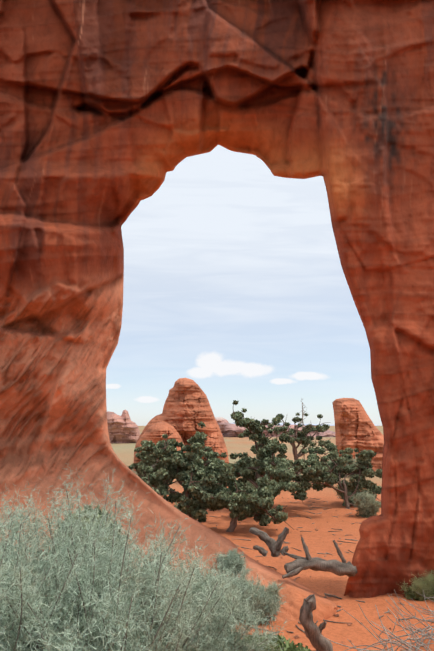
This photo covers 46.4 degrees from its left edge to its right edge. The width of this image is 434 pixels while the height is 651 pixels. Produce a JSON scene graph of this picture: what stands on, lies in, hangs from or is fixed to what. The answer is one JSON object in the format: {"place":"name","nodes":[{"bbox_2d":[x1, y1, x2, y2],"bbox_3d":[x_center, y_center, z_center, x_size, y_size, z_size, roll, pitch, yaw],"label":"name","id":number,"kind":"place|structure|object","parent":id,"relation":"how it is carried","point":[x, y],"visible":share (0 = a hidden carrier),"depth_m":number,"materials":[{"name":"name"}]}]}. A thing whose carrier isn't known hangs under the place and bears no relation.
{"place":"outdoors","nodes":[
{"label":"outdoors","id":0,"kind":"place"},
{"bbox_2d":[15,426,433,650],"bbox_3d":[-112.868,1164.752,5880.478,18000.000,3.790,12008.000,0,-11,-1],"label":"ground","id":1,"kind":"structure","parent":0,"point":[321,583],"depth_m":21.13,"materials":[{"name":"orange sand"}]},
{"bbox_2d":[0,496,71,627],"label":"sagebrush","id":2,"kind":"object","parent":1,"relation":"on","point":[2,534],"visible":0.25,"depth_m":3.85,"materials":[{"name":"green plant"}]},
{"bbox_2d":[0,463,161,648],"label":"sagebrush","id":3,"kind":"object","parent":1,"relation":"on","point":[69,523],"visible":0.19,"depth_m":4.24,"materials":[{"name":"green plant"}]},
{"bbox_2d":[0,479,166,650],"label":"sagebrush","id":4,"kind":"object","parent":1,"relation":"on","point":[4,611],"visible":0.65,"depth_m":2.90,"materials":[{"name":"green plant"}]},
{"bbox_2d":[0,588,178,650],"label":"sagebrush","id":5,"kind":"object","parent":1,"relation":"on","point":[69,646],"visible":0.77,"depth_m":2.57,"materials":[{"name":"green plant"}]},
{"bbox_2d":[47,504,144,570],"bbox_3d":[-3.116,5.010,12.020,2.213,1.511,1.920,-5,-12,24],"label":"sage","id":6,"kind":"object","parent":1,"relation":"on","point":[100,513],"visible":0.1,"depth_m":11.80,"materials":[{"name":"green plant"}]},
{"bbox_2d":[107,410,139,442],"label":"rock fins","id":7,"kind":"object","parent":1,"relation":"on","point":[123,428],"visible":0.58,"depth_m":145.30,"materials":[{"name":"stone"}]},
{"bbox_2d":[0,477,254,650],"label":"sagebrush","id":8,"kind":"object","parent":1,"relation":"on","point":[110,621],"visible":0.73,"depth_m":3.03,"materials":[{"name":"green plant"}]},
{"bbox_2d":[129,440,162,487],"bbox_3d":[-4.755,10.289,35.674,3.179,4.332,5.919,0,-11,-1],"label":"juniper","id":9,"kind":"object","parent":1,"relation":"on","point":[143,470],"visible":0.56,"depth_m":35.66,"materials":[{"name":"green plant"}]},
{"bbox_2d":[76,528,241,650],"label":"sagebrush","id":10,"kind":"object","parent":1,"relation":"on","point":[147,574],"visible":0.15,"depth_m":3.90,"materials":[{"name":"green plant"}]},
{"bbox_2d":[134,422,184,470],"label":"shoulder rock","id":11,"kind":"object","parent":1,"relation":"on","point":[155,432],"visible":0.25,"depth_m":56.84,"materials":[{"name":"orange stone"}]},
{"bbox_2d":[133,378,228,463],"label":"rock tower","id":12,"kind":"structure","parent":1,"relation":"on","point":[187,409],"depth_m":62.35,"materials":[{"name":"orange stone"}]},
{"bbox_2d":[139,422,226,519],"bbox_3d":[-1.913,8.454,25.644,4.975,7.098,4.520,0,-11,-1],"label":"juniper","id":13,"kind":"object","parent":1,"relation":"on","point":[173,463],"visible":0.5,"depth_m":25.97,"materials":[{"name":"green plant"}]},
{"bbox_2d":[0,0,433,621],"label":"sandstone arch","id":14,"kind":"structure","parent":1,"relation":"on","point":[112,112],"depth_m":19.40,"materials":[{"name":"stone"}]},
{"bbox_2d":[210,547,246,575],"bbox_3d":[0.364,7.359,15.624,1.267,1.037,1.388,0,-11,-1],"label":"shrub","id":15,"kind":"object","parent":14,"relation":"on","point":[234,555],"visible":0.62,"depth_m":15.34,"materials":[{"name":"green plant"}]},
{"bbox_2d":[151,541,292,650],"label":"sagebrush","id":16,"kind":"object","parent":1,"relation":"on","point":[226,623],"visible":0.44,"depth_m":3.77,"materials":[{"name":"green plant"}]},
{"bbox_2d":[206,569,243,619],"bbox_3d":[-0.229,7.170,13.432,1.973,1.453,1.818,8,-14,-37],"label":"sage","id":17,"kind":"object","parent":1,"relation":"on","point":[225,586],"visible":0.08,"depth_m":13.45,"materials":[{"name":"green plant"}]},
{"bbox_2d":[217,564,252,610],"bbox_3d":[0.421,7.412,14.168,1.517,1.435,1.827,10,-15,-41],"label":"sage","id":18,"kind":"object","parent":1,"relation":"on","point":[242,578],"visible":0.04,"depth_m":14.11,"materials":[{"name":"green plant"}]},
{"bbox_2d":[174,462,299,531],"bbox_3d":[1.020,8.613,25.197,6.197,3.612,3.940,0,-11,-1],"label":"tree","id":19,"kind":"object","parent":1,"relation":"on","point":[209,490],"visible":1,"depth_m":24.60,"materials":[{"name":"green plant"}]},
{"bbox_2d":[242,478,255,490],"bbox_3d":[2.244,11.475,35.866,2.108,1.984,2.447,0,-11,-1],"label":"sage","id":20,"kind":"object","parent":1,"relation":"on","point":[250,484],"visible":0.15,"depth_m":35.42,"materials":[{"name":"green plant"}]},
{"bbox_2d":[234,573,286,625],"bbox_3d":[1.042,7.477,13.661,1.861,1.353,1.702,0,-11,-1],"label":"sage","id":21,"kind":"object","parent":1,"relation":"on","point":[270,594],"visible":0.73,"depth_m":13.47,"materials":[{"name":"green plant"}]},
{"bbox_2d":[249,527,288,556],"bbox_3d":[1.876,7.774,18.207,1.437,1.034,0.630,0,-11,-1],"label":"dead branch","id":22,"kind":"object","parent":1,"relation":"on","point":[274,547],"visible":1,"depth_m":18.11,"materials":[{"name":"grey wood"}]},
{"bbox_2d":[200,400,348,513],"bbox_3d":[3.061,7.983,30.231,8.787,6.841,6.762,0,-11,-1],"label":"juniper","id":23,"kind":"object","parent":1,"relation":"on","point":[264,449],"visible":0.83,"depth_m":30.04,"materials":[{"name":"green plant"}]},
{"bbox_2d":[215,417,335,436],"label":"distant mesas","id":24,"kind":"structure","parent":1,"relation":"on","point":[227,428],"depth_m":225.67,"materials":[{"name":"stone"}]},
{"bbox_2d":[241,633,310,650],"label":"green herb","id":25,"kind":"object","parent":1,"relation":"on","point":[287,646],"visible":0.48,"depth_m":4.74,"materials":[{"name":"green plant"}]},
{"bbox_2d":[266,401,353,482],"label":"juniper","id":26,"kind":"object","parent":1,"relation":"on","point":[303,438],"visible":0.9,"depth_m":42.75,"materials":[{"name":"green plant"}]},
{"bbox_2d":[197,497,426,642],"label":"ground litter","id":27,"kind":"object","parent":1,"relation":"on","point":[336,615],"visible":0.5,"depth_m":19.78,"materials":[{"name":"brown plant"}]},
{"bbox_2d":[299,594,332,650],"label":"snag","id":28,"kind":"object","parent":1,"relation":"on","point":[313,634],"visible":1,"depth_m":10.41,"materials":[{"name":"brown plant"}]},
{"bbox_2d":[282,537,357,578],"bbox_3d":[2.957,6.983,15.270,2.365,1.192,0.822,2,-11,-12],"label":"fallen log","id":29,"kind":"object","parent":1,"relation":"on","point":[298,565],"visible":1,"depth_m":15.02,"materials":[{"name":"grey wood"}]},
{"bbox_2d":[291,443,381,508],"bbox_3d":[7.724,9.983,32.071,5.387,4.896,8.308,-6,-13,27],"label":"juniper","id":30,"kind":"object","parent":1,"relation":"on","point":[362,469],"visible":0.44,"depth_m":32.48,"materials":[{"name":"green plant"}]},
{"bbox_2d":[333,479,368,500],"bbox_3d":[8.562,10.902,33.335,2.475,1.930,2.337,5,-12,-23],"label":"sage","id":31,"kind":"object","parent":1,"relation":"on","point":[340,495],"visible":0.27,"depth_m":32.89,"materials":[{"name":"green plant"}]},
{"bbox_2d":[332,398,383,470],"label":"dome rock","id":32,"kind":"object","parent":1,"relation":"on","point":[356,427],"visible":0.52,"depth_m":58.04,"materials":[{"name":"orange stone"}]},
{"bbox_2d":[352,491,380,517],"bbox_3d":[8.633,10.255,29.087,2.073,1.601,1.854,0,-11,-1],"label":"sage","id":33,"kind":"object","parent":1,"relation":"on","point":[367,504],"visible":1,"depth_m":28.71,"materials":[{"name":"green plant"}]},
{"bbox_2d":[321,590,433,650],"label":"dry twigs","id":34,"kind":"object","parent":1,"relation":"on","point":[429,635],"visible":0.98,"depth_m":4.66,"materials":[{"name":"wood"}]},
{"bbox_2d":[398,574,431,600],"bbox_3d":[5.877,7.801,15.119,1.045,0.824,1.080,0,-11,-1],"label":"shrub","id":35,"kind":"object","parent":1,"relation":"on","point":[419,587],"visible":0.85,"depth_m":14.89,"materials":[{"name":"green plant"}]},
{"bbox_2d":[418,571,433,600],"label":"shrub","id":36,"kind":"object","parent":1,"relation":"on","point":[430,579],"visible":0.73,"depth_m":14.95,"materials":[{"name":"green plant"}]},
{"bbox_2d":[106,145,381,425],"label":"sky","id":37,"kind":"structure","parent":0,"point":[235,285],"materials":[{"name":"blue"}]},
{"bbox_2d":[231,421,378,425],"bbox_3d":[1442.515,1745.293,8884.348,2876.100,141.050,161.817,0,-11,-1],"label":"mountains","id":38,"kind":"structure","parent":0,"point":[281,424],"depth_m":8871.36,"materials":[{"name":"stone"}]},
{"bbox_2d":[345,457,368,477],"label":"sage","id":39,"kind":"object","parent":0,"point":[354,462],"visible":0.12,"depth_m":50.01,"materials":[{"name":"green plant"}]}
]}

